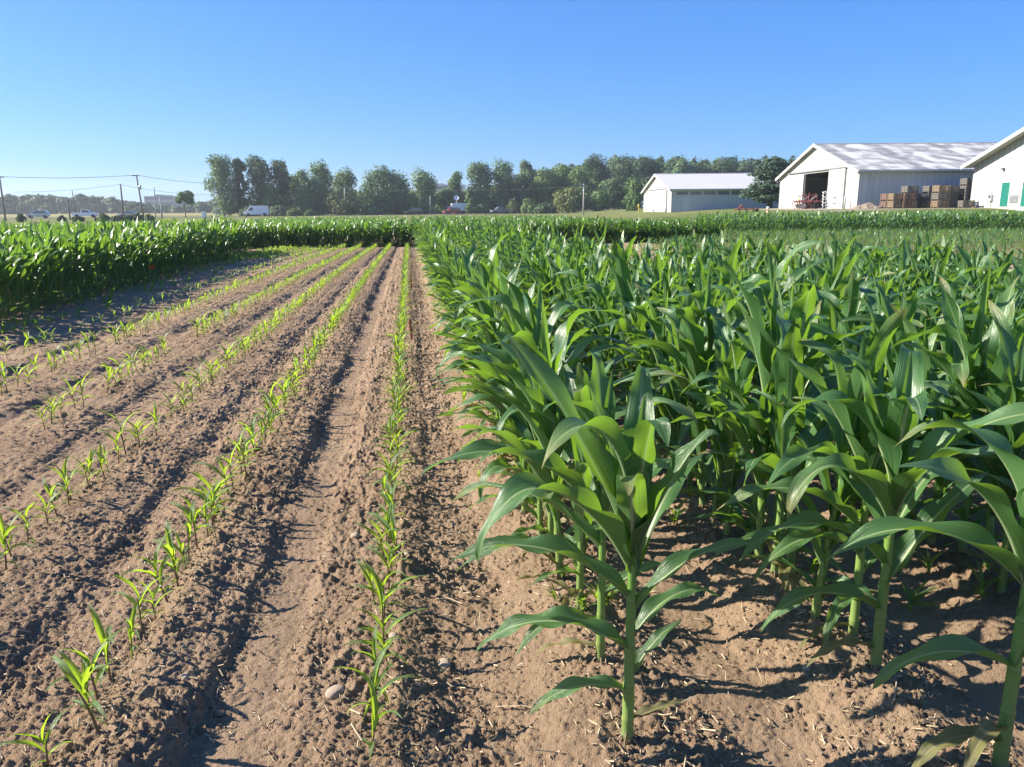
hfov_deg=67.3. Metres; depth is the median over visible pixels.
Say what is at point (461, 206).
box truck
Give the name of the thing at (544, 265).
corn plant
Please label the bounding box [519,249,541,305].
corn plant
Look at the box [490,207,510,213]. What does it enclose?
pickup truck
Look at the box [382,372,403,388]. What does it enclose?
corn seedling
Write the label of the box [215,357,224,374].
corn seedling
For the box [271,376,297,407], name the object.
corn seedling
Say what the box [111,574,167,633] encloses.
corn seedling
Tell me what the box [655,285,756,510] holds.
corn plant
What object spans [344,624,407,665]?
corn seedling
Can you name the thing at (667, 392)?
corn plant
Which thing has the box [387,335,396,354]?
corn seedling
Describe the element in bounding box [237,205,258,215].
shrub
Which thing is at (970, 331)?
corn plant
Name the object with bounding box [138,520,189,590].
corn seedling
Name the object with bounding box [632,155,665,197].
leafy tree
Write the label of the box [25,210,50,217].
suv
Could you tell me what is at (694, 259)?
corn plant
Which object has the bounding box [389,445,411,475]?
corn seedling
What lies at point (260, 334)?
corn seedling
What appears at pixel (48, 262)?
corn stand
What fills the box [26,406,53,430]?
corn seedling
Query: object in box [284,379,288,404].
corn seedling
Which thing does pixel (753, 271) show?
corn plant
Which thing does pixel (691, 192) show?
window
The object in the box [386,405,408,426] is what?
corn seedling
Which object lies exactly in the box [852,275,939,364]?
corn plant
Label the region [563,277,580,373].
corn plant
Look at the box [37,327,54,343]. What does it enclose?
corn seedling
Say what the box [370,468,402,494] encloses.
corn seedling
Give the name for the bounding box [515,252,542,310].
corn plant
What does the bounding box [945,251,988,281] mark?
corn plant
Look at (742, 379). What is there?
corn plant
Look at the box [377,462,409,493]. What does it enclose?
corn seedling
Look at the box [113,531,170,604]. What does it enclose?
corn seedling
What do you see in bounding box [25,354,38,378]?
corn seedling
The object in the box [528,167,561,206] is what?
leafy tree
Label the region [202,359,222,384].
corn seedling
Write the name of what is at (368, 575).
corn seedling
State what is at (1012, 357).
corn plant
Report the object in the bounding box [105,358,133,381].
corn seedling
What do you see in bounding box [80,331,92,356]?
corn seedling
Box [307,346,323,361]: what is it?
corn seedling
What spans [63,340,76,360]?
corn seedling
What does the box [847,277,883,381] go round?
corn plant
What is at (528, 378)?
corn plant
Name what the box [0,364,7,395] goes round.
corn seedling
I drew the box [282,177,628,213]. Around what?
thicket
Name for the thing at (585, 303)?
corn plant
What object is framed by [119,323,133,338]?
corn seedling
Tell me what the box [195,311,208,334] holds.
corn seedling
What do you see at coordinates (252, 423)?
corn seedling
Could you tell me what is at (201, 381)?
corn seedling
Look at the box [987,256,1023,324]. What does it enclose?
corn plant
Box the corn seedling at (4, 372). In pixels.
[0,361,7,389]
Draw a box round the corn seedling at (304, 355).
[303,341,310,364]
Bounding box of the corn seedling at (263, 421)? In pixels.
[249,404,283,442]
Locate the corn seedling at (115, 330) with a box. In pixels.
[108,324,124,340]
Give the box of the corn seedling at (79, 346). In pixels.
[66,336,90,359]
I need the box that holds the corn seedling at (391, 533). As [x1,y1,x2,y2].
[368,505,402,562]
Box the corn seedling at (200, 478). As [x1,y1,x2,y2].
[190,472,231,518]
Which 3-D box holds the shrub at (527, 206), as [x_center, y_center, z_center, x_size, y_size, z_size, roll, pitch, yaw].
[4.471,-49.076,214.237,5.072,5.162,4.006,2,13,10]
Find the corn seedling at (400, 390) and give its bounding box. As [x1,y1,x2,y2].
[388,380,415,405]
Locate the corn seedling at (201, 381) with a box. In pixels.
[187,371,209,388]
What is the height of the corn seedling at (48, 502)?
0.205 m
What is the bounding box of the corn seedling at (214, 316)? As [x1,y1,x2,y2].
[202,307,221,326]
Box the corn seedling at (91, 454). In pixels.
[69,447,96,482]
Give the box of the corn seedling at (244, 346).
[237,336,249,354]
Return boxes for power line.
[0,175,131,177]
[144,176,230,183]
[356,186,578,190]
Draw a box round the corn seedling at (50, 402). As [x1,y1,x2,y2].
[45,397,60,418]
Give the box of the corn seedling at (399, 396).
[397,384,405,415]
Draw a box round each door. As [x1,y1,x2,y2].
[645,189,666,211]
[683,198,690,210]
[787,174,804,207]
[826,168,846,208]
[999,182,1009,205]
[1020,182,1023,205]
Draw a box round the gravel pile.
[850,203,883,208]
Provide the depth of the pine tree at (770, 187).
107.55 m
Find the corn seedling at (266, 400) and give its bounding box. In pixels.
[251,395,271,428]
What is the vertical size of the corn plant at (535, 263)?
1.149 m
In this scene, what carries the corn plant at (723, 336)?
on the ground
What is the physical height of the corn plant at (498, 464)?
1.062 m
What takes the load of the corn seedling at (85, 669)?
on the ground
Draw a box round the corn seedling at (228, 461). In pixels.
[216,439,252,489]
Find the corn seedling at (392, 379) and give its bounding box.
[385,374,406,388]
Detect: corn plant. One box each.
[420,338,697,665]
[421,252,474,335]
[426,253,475,336]
[427,254,475,332]
[428,273,489,336]
[429,241,491,343]
[429,270,477,377]
[430,297,685,580]
[432,261,485,308]
[432,284,510,460]
[432,293,485,403]
[433,263,474,324]
[433,264,458,339]
[433,273,471,366]
[434,261,460,338]
[434,283,551,419]
[435,245,458,336]
[435,257,460,327]
[435,275,460,330]
[436,281,564,455]
[436,284,493,418]
[436,333,608,534]
[437,276,496,400]
[437,289,536,393]
[442,260,479,358]
[442,265,553,413]
[443,278,637,525]
[447,335,579,500]
[450,333,758,746]
[453,248,478,316]
[455,259,534,441]
[455,280,591,469]
[458,232,509,391]
[458,316,576,465]
[461,250,548,418]
[466,254,498,321]
[466,303,502,437]
[468,277,482,380]
[469,307,511,453]
[478,334,568,560]
[482,287,587,482]
[488,269,575,514]
[501,247,541,283]
[504,239,547,282]
[505,244,544,280]
[505,257,529,286]
[507,246,549,297]
[511,244,580,290]
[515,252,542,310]
[516,249,532,289]
[516,251,522,279]
[516,257,537,285]
[518,256,562,309]
[518,360,662,611]
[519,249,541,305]
[525,250,561,351]
[528,270,538,306]
[532,254,563,308]
[533,244,569,352]
[533,245,602,374]
[534,242,612,321]
[541,267,590,323]
[544,257,608,364]
[545,267,620,383]
[546,265,650,393]
[553,266,595,365]
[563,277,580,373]
[564,254,581,356]
[566,283,661,405]
[569,276,625,384]
[573,249,610,277]
[573,266,630,388]
[576,248,607,371]
[579,236,606,271]
[581,238,660,418]
[584,236,650,282]
[601,260,615,294]
[606,280,670,374]
[610,256,649,296]
[613,279,661,430]
[613,286,738,463]
[614,283,687,435]
[616,292,688,454]
[617,294,659,425]
[623,264,785,496]
[628,261,654,339]
[630,254,672,356]
[636,256,651,273]
[637,267,678,328]
[639,252,677,357]
[639,257,667,329]
[640,271,694,361]
[645,263,684,358]
[648,264,717,323]
[650,256,715,359]
[652,249,665,268]
[653,316,680,471]
[655,251,860,562]
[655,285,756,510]
[655,315,752,485]
[661,251,679,281]
[671,255,677,282]
[671,276,719,303]
[673,281,859,552]
[675,260,690,318]
[676,248,693,274]
[676,253,697,283]
[677,343,757,538]
[678,256,683,280]
[679,300,761,523]
[680,275,712,320]
[680,278,724,321]
[691,244,711,273]
[694,255,705,291]
[698,307,965,622]
[705,263,741,283]
[707,262,720,290]
[708,275,828,593]
[711,240,831,406]
[711,259,742,301]
[712,235,785,396]
[712,267,783,393]
[716,341,981,648]
[717,260,762,300]
[721,248,747,276]
[721,284,754,403]
[723,292,745,372]
[734,281,842,367]
[734,304,766,405]
[737,256,762,273]
[739,267,757,284]
[739,343,1023,670]
[743,253,760,298]
[743,260,787,292]
[743,274,797,359]
[745,243,792,270]
[748,259,807,287]
[760,243,823,289]
[762,275,872,579]
[763,267,862,442]
[780,250,840,310]
[780,254,823,309]
[782,259,807,309]
[783,235,902,311]
[783,253,819,305]
[787,247,862,336]
[787,260,865,436]
[803,253,894,286]
[805,271,884,476]
[808,309,885,471]
[810,313,973,512]
[825,419,1023,766]
[831,232,877,275]
[836,281,985,496]
[841,259,897,298]
[843,276,926,498]
[844,239,899,276]
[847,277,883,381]
[850,255,870,274]
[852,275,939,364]
[855,261,888,337]
[855,276,939,350]
[858,262,881,334]
[858,271,868,324]
[862,257,909,313]
[869,256,897,283]
[869,262,1023,555]
[872,272,927,345]
[873,303,977,531]
[880,273,913,380]
[882,237,914,292]
[882,247,901,302]
[882,265,899,288]
[884,283,935,378]
[886,316,938,393]
[887,268,924,300]
[887,278,941,314]
[890,283,1023,430]
[891,234,941,289]
[892,258,937,289]
[895,239,948,286]
[899,257,992,371]
[904,276,1008,547]
[906,265,941,346]
[908,260,952,279]
[912,264,958,281]
[913,240,955,315]
[914,284,938,367]
[917,274,969,349]
[922,248,1007,312]
[924,275,1023,568]
[927,288,1023,457]
[927,299,1023,595]
[928,243,1013,301]
[930,317,1023,392]
[937,295,1023,454]
[938,281,984,345]
[940,285,983,387]
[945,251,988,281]
[947,261,1009,309]
[953,258,984,286]
[955,257,965,285]
[959,383,1023,566]
[964,276,1023,336]
[978,249,1013,309]
[980,259,1013,288]
[984,276,1023,324]
[984,287,1023,328]
[985,248,1020,287]
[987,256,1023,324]
[989,273,1022,323]
[994,270,1015,290]
[1012,255,1023,280]
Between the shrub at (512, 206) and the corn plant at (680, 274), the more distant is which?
the shrub at (512, 206)
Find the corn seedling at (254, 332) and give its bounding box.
[251,326,256,344]
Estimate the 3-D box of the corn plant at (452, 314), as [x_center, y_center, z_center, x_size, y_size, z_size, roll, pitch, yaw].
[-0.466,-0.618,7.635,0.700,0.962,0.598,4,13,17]
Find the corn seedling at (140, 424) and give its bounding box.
[122,417,152,441]
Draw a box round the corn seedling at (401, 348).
[395,340,411,361]
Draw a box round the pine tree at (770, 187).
[737,156,795,207]
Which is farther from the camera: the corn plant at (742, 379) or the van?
the van
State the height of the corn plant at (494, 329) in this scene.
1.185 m
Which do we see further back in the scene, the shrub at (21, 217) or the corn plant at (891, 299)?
the shrub at (21, 217)
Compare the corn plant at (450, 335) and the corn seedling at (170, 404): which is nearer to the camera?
the corn plant at (450, 335)
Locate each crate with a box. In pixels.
[880,193,897,200]
[880,201,896,207]
[887,193,903,200]
[887,201,903,207]
[897,201,914,207]
[898,193,915,200]
[901,186,918,192]
[920,201,937,207]
[921,193,938,200]
[922,185,939,192]
[930,200,949,207]
[931,193,949,199]
[932,185,950,192]
[940,193,958,200]
[943,185,959,192]
[946,200,957,207]
[955,200,974,207]
[958,193,970,199]
[959,185,971,192]
[960,178,972,185]
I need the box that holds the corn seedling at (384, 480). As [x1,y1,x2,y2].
[381,471,387,506]
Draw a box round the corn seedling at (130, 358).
[119,351,134,375]
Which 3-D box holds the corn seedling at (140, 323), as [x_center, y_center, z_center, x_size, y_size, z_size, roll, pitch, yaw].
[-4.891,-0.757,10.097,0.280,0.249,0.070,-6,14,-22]
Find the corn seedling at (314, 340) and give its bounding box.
[312,334,318,357]
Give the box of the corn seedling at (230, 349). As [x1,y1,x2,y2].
[216,338,242,364]
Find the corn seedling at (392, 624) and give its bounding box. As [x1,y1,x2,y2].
[351,608,428,647]
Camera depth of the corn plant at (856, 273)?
7.38 m
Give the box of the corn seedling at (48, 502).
[21,490,70,523]
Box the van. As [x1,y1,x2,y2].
[244,206,268,215]
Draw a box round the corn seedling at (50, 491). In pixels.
[42,477,62,517]
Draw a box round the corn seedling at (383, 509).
[376,504,399,525]
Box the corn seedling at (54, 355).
[45,343,65,370]
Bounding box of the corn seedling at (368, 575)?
[356,556,375,607]
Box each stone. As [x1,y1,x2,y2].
[181,673,189,680]
[325,685,345,699]
[351,532,359,537]
[389,632,397,639]
[437,658,450,669]
[802,664,810,670]
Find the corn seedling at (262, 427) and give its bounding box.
[259,416,265,445]
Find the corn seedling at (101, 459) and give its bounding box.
[91,442,113,477]
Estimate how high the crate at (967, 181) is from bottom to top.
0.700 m
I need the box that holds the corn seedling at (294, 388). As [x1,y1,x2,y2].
[287,380,306,398]
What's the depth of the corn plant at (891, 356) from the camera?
3.75 m
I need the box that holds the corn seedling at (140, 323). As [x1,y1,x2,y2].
[128,316,147,333]
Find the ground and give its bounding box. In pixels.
[0,207,1023,766]
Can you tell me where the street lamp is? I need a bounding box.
[579,184,583,214]
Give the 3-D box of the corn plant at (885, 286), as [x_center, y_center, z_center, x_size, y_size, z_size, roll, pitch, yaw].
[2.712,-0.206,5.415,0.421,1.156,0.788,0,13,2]
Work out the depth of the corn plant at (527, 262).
9.47 m
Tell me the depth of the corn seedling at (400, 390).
6.34 m
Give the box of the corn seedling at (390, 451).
[374,435,409,469]
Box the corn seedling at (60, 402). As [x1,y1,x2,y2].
[38,391,77,415]
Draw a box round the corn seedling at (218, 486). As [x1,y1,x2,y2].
[198,474,238,505]
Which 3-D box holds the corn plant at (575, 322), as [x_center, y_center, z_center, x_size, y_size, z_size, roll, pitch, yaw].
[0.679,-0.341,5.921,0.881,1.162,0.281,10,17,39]
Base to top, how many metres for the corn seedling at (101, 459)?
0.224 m
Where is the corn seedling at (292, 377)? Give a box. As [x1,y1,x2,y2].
[275,366,302,393]
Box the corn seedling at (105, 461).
[89,442,108,471]
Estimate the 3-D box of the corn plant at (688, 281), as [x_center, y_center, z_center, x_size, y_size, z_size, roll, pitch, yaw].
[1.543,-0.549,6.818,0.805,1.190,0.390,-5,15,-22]
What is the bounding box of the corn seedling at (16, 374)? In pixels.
[1,362,30,386]
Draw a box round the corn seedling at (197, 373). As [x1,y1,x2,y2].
[183,359,206,392]
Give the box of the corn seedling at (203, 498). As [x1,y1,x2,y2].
[185,484,233,526]
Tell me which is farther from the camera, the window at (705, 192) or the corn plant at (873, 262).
the window at (705, 192)
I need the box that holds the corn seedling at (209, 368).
[198,358,220,380]
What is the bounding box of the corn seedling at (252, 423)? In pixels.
[238,412,271,443]
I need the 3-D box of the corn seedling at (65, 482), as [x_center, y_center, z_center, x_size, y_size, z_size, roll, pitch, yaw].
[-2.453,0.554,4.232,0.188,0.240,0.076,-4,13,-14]
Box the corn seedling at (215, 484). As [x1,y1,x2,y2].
[193,477,228,509]
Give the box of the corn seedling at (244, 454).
[227,439,252,469]
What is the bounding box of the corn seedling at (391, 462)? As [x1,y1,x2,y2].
[368,450,412,486]
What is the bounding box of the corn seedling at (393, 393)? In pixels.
[387,386,396,408]
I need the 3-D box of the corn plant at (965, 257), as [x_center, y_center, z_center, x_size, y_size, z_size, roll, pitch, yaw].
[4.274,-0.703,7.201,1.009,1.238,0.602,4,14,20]
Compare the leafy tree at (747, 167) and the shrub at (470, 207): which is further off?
the leafy tree at (747, 167)
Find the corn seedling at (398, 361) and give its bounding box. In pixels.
[387,356,399,374]
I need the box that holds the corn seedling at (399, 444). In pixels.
[371,430,412,464]
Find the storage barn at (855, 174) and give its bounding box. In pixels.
[775,142,998,208]
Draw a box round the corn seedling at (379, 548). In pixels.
[366,539,412,577]
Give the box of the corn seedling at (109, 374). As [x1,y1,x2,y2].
[101,360,119,392]
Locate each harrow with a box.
[734,205,758,211]
[818,191,826,208]
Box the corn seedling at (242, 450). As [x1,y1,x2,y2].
[220,434,257,478]
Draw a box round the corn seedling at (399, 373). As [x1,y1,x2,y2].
[389,362,414,386]
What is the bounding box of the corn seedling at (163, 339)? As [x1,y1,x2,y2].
[157,331,171,354]
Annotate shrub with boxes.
[15,213,26,221]
[57,215,65,221]
[72,216,84,221]
[94,213,109,220]
[109,215,123,220]
[124,215,137,220]
[130,213,143,220]
[145,214,155,220]
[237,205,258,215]
[268,205,292,215]
[286,207,303,215]
[304,209,316,215]
[361,204,382,214]
[431,202,442,213]
[465,198,476,213]
[473,200,500,213]
[506,199,519,212]
[520,198,535,213]
[533,202,559,213]
[625,202,630,210]
[629,199,637,210]
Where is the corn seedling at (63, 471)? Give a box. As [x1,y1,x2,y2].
[47,455,84,499]
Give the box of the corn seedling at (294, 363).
[291,361,296,383]
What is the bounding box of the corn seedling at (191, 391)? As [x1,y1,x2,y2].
[184,383,199,401]
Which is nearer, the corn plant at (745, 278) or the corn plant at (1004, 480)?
the corn plant at (1004, 480)
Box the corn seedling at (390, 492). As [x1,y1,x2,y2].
[372,480,404,521]
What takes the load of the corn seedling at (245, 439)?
on the ground
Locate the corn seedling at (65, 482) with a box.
[45,466,81,505]
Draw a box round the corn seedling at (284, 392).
[278,385,289,407]
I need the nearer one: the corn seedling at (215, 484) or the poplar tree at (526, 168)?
the corn seedling at (215, 484)
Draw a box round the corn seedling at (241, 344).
[233,334,249,357]
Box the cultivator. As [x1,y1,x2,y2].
[792,193,824,208]
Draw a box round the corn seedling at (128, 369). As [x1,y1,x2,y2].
[126,362,131,379]
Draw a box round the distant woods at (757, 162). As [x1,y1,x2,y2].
[533,154,795,207]
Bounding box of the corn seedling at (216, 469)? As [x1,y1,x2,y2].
[191,456,235,494]
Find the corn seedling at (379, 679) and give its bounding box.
[363,654,393,718]
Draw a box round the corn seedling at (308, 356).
[298,346,317,368]
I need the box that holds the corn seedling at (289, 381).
[279,370,292,395]
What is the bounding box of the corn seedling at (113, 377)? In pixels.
[100,364,125,386]
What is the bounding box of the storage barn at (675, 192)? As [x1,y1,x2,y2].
[641,173,779,211]
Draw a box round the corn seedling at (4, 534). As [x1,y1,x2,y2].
[0,512,37,569]
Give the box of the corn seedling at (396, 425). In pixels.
[387,416,406,435]
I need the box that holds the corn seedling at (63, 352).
[61,348,70,365]
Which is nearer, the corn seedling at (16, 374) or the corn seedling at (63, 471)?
the corn seedling at (63, 471)
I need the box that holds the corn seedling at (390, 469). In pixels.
[378,459,404,482]
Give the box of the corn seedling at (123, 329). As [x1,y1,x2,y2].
[119,319,127,339]
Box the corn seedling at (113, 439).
[100,431,121,463]
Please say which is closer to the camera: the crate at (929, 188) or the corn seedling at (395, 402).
the corn seedling at (395, 402)
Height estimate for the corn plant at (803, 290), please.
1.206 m
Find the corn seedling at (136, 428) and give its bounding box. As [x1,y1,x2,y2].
[119,419,160,447]
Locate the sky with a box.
[0,0,1023,206]
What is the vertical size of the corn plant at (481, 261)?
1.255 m
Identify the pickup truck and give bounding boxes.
[71,210,97,216]
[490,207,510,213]
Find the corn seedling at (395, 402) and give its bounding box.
[384,395,402,420]
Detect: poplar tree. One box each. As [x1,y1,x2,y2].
[203,153,238,215]
[231,157,249,212]
[240,153,270,215]
[259,178,283,215]
[265,159,296,208]
[287,174,299,207]
[294,167,314,214]
[305,159,335,214]
[328,166,360,214]
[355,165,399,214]
[380,168,413,214]
[407,165,438,213]
[447,171,464,213]
[466,160,494,213]
[490,158,517,212]
[518,159,536,181]
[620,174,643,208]
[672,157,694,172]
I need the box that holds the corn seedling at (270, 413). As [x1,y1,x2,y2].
[262,404,286,435]
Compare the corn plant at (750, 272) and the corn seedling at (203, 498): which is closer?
the corn seedling at (203, 498)
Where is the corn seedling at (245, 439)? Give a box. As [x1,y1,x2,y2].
[235,435,255,462]
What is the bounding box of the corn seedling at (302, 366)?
[289,358,315,376]
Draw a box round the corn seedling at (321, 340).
[314,325,330,354]
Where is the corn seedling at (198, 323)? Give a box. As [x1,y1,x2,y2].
[190,317,204,338]
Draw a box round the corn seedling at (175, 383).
[166,381,196,407]
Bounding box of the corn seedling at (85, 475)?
[67,456,103,488]
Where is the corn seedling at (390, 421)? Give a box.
[379,414,396,445]
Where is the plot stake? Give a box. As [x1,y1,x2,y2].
[409,319,412,338]
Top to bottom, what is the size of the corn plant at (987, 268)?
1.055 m
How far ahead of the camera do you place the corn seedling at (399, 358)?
7.31 m
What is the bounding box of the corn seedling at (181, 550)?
[157,528,186,568]
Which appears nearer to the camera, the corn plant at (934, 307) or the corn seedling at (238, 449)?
the corn seedling at (238, 449)
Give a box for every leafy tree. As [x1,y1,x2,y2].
[174,190,194,217]
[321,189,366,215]
[399,194,420,213]
[434,187,459,213]
[506,173,533,212]
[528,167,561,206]
[551,163,572,211]
[551,186,580,212]
[562,165,596,210]
[582,153,611,203]
[589,188,611,210]
[600,174,628,208]
[605,153,639,182]
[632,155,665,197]
[661,156,685,172]
[690,161,711,172]
[705,157,737,172]
[734,161,756,172]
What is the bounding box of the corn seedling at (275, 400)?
[261,391,294,423]
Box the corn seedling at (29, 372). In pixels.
[13,363,42,382]
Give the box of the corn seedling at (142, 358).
[131,350,157,369]
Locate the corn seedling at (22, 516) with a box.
[1,502,35,542]
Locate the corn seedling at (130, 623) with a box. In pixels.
[123,601,139,658]
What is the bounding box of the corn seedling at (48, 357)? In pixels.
[46,350,55,371]
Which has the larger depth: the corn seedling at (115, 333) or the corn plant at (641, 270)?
the corn seedling at (115, 333)
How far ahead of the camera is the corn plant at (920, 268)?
8.96 m
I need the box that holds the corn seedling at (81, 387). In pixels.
[64,372,95,406]
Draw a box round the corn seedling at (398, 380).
[385,374,400,397]
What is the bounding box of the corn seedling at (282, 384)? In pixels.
[273,375,290,401]
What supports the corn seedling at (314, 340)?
on the ground
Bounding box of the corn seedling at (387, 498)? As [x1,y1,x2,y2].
[374,492,392,526]
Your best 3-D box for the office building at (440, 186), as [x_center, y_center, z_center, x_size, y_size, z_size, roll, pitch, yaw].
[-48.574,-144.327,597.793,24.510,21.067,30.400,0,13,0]
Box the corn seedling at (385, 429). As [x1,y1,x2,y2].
[375,420,394,441]
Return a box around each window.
[676,191,688,195]
[690,191,701,194]
[704,191,715,194]
[717,191,729,194]
[731,190,743,194]
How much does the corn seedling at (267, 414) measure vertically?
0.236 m
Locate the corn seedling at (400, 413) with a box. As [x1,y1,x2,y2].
[394,407,408,427]
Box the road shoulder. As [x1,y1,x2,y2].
[12,209,605,218]
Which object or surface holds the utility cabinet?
on the ground
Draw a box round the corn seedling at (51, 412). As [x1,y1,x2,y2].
[30,399,64,422]
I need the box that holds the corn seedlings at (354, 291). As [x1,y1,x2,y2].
[69,242,410,336]
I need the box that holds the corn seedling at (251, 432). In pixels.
[245,420,257,455]
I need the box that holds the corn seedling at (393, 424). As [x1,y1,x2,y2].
[387,411,399,434]
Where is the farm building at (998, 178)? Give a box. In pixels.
[960,127,1023,210]
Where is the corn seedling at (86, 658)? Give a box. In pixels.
[46,628,123,699]
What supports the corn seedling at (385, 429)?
on the ground
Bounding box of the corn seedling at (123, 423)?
[100,411,139,454]
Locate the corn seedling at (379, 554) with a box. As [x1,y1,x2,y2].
[367,543,409,588]
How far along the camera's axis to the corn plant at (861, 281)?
5.90 m
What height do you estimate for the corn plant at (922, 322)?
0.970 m
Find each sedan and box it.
[117,211,134,216]
[404,208,422,213]
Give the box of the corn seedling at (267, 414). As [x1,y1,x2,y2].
[252,401,282,431]
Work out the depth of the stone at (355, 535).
3.81 m
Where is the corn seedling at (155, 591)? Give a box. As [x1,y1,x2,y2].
[131,576,184,618]
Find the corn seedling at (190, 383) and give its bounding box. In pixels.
[182,374,199,396]
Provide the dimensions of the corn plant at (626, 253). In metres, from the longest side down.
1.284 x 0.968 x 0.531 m
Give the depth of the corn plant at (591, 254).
9.94 m
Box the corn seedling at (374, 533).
[354,517,397,557]
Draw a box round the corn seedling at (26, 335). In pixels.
[23,330,32,351]
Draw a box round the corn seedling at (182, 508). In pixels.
[169,495,216,548]
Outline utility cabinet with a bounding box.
[201,212,207,217]
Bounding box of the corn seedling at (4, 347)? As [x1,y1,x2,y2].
[0,339,13,358]
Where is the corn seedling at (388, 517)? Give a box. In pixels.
[367,500,399,543]
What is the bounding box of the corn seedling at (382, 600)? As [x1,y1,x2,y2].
[364,561,415,635]
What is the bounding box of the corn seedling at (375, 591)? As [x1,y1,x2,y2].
[351,564,429,618]
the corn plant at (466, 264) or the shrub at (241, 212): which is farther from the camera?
the shrub at (241, 212)
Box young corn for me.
[637,225,1023,251]
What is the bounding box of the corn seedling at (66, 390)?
[55,373,85,407]
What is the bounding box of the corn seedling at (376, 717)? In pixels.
[361,672,402,757]
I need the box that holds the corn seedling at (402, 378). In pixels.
[397,370,407,390]
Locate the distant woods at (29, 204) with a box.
[0,193,282,213]
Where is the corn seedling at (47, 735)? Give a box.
[0,705,80,766]
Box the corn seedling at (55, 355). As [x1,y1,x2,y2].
[46,342,64,368]
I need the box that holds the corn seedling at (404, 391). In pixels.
[389,381,414,402]
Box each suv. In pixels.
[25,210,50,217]
[442,208,460,213]
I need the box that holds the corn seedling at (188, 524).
[183,501,194,557]
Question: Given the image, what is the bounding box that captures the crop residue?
[0,269,1017,766]
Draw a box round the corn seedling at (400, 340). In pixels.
[386,331,410,353]
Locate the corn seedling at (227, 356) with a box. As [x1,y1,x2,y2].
[218,345,234,368]
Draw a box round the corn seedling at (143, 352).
[133,343,153,366]
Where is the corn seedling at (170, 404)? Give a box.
[153,392,183,417]
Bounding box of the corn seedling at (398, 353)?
[397,346,406,368]
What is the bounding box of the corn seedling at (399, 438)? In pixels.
[381,429,414,453]
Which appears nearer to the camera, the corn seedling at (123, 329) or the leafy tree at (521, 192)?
the corn seedling at (123, 329)
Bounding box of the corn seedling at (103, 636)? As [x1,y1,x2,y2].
[88,602,114,686]
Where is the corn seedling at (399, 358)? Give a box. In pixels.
[388,352,410,370]
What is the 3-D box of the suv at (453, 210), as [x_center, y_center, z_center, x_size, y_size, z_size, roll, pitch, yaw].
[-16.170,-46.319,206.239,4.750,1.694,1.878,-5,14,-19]
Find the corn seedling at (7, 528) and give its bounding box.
[0,509,25,559]
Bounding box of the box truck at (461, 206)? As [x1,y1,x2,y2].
[445,195,466,213]
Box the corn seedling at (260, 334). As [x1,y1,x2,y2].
[255,327,268,341]
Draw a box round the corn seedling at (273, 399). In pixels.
[267,390,286,416]
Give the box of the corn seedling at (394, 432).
[383,426,413,451]
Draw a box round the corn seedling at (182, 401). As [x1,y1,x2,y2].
[174,391,193,412]
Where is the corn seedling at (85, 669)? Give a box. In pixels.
[75,657,93,714]
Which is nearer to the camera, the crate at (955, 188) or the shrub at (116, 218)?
the crate at (955, 188)
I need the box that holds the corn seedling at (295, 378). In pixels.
[285,370,307,390]
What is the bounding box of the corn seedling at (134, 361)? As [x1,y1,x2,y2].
[120,351,141,372]
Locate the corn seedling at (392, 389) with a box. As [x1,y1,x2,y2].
[377,378,402,404]
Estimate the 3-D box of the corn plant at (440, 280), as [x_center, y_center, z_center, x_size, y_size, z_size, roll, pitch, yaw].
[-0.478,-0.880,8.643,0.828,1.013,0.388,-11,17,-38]
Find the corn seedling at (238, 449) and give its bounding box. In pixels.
[230,422,262,474]
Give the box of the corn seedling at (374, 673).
[327,636,422,725]
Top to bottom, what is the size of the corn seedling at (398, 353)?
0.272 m
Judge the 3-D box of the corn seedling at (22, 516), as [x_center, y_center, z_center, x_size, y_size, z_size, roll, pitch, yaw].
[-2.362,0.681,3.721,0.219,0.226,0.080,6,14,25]
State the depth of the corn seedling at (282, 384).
6.47 m
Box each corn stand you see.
[0,214,256,320]
[0,218,140,233]
[89,215,730,246]
[96,217,592,247]
[181,214,687,244]
[411,218,1021,317]
[695,209,1023,234]
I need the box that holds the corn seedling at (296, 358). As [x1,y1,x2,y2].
[292,356,300,379]
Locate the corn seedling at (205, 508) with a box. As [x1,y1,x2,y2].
[182,488,220,537]
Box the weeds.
[0,245,1011,611]
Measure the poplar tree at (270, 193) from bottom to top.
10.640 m
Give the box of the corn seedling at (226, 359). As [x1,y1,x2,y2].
[213,344,233,371]
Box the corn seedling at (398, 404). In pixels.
[382,393,402,419]
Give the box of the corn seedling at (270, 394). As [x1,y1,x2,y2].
[247,378,287,420]
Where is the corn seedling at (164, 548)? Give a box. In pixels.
[149,539,186,579]
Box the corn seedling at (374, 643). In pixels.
[351,621,382,686]
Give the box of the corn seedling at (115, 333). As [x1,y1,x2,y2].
[104,324,125,342]
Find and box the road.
[0,210,590,218]
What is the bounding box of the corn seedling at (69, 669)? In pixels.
[52,650,109,731]
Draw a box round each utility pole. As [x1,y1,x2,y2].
[0,176,6,221]
[66,199,70,219]
[120,184,123,216]
[132,174,143,216]
[153,187,156,218]
[160,198,162,218]
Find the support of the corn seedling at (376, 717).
on the ground
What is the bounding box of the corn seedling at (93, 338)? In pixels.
[82,329,100,353]
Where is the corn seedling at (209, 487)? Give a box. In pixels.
[170,471,243,521]
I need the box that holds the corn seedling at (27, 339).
[23,336,31,352]
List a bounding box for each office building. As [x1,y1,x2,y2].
[144,195,186,205]
[435,183,465,191]
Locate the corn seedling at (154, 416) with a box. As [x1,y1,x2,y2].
[149,401,161,435]
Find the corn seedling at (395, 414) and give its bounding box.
[379,404,411,430]
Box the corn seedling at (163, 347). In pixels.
[157,338,166,357]

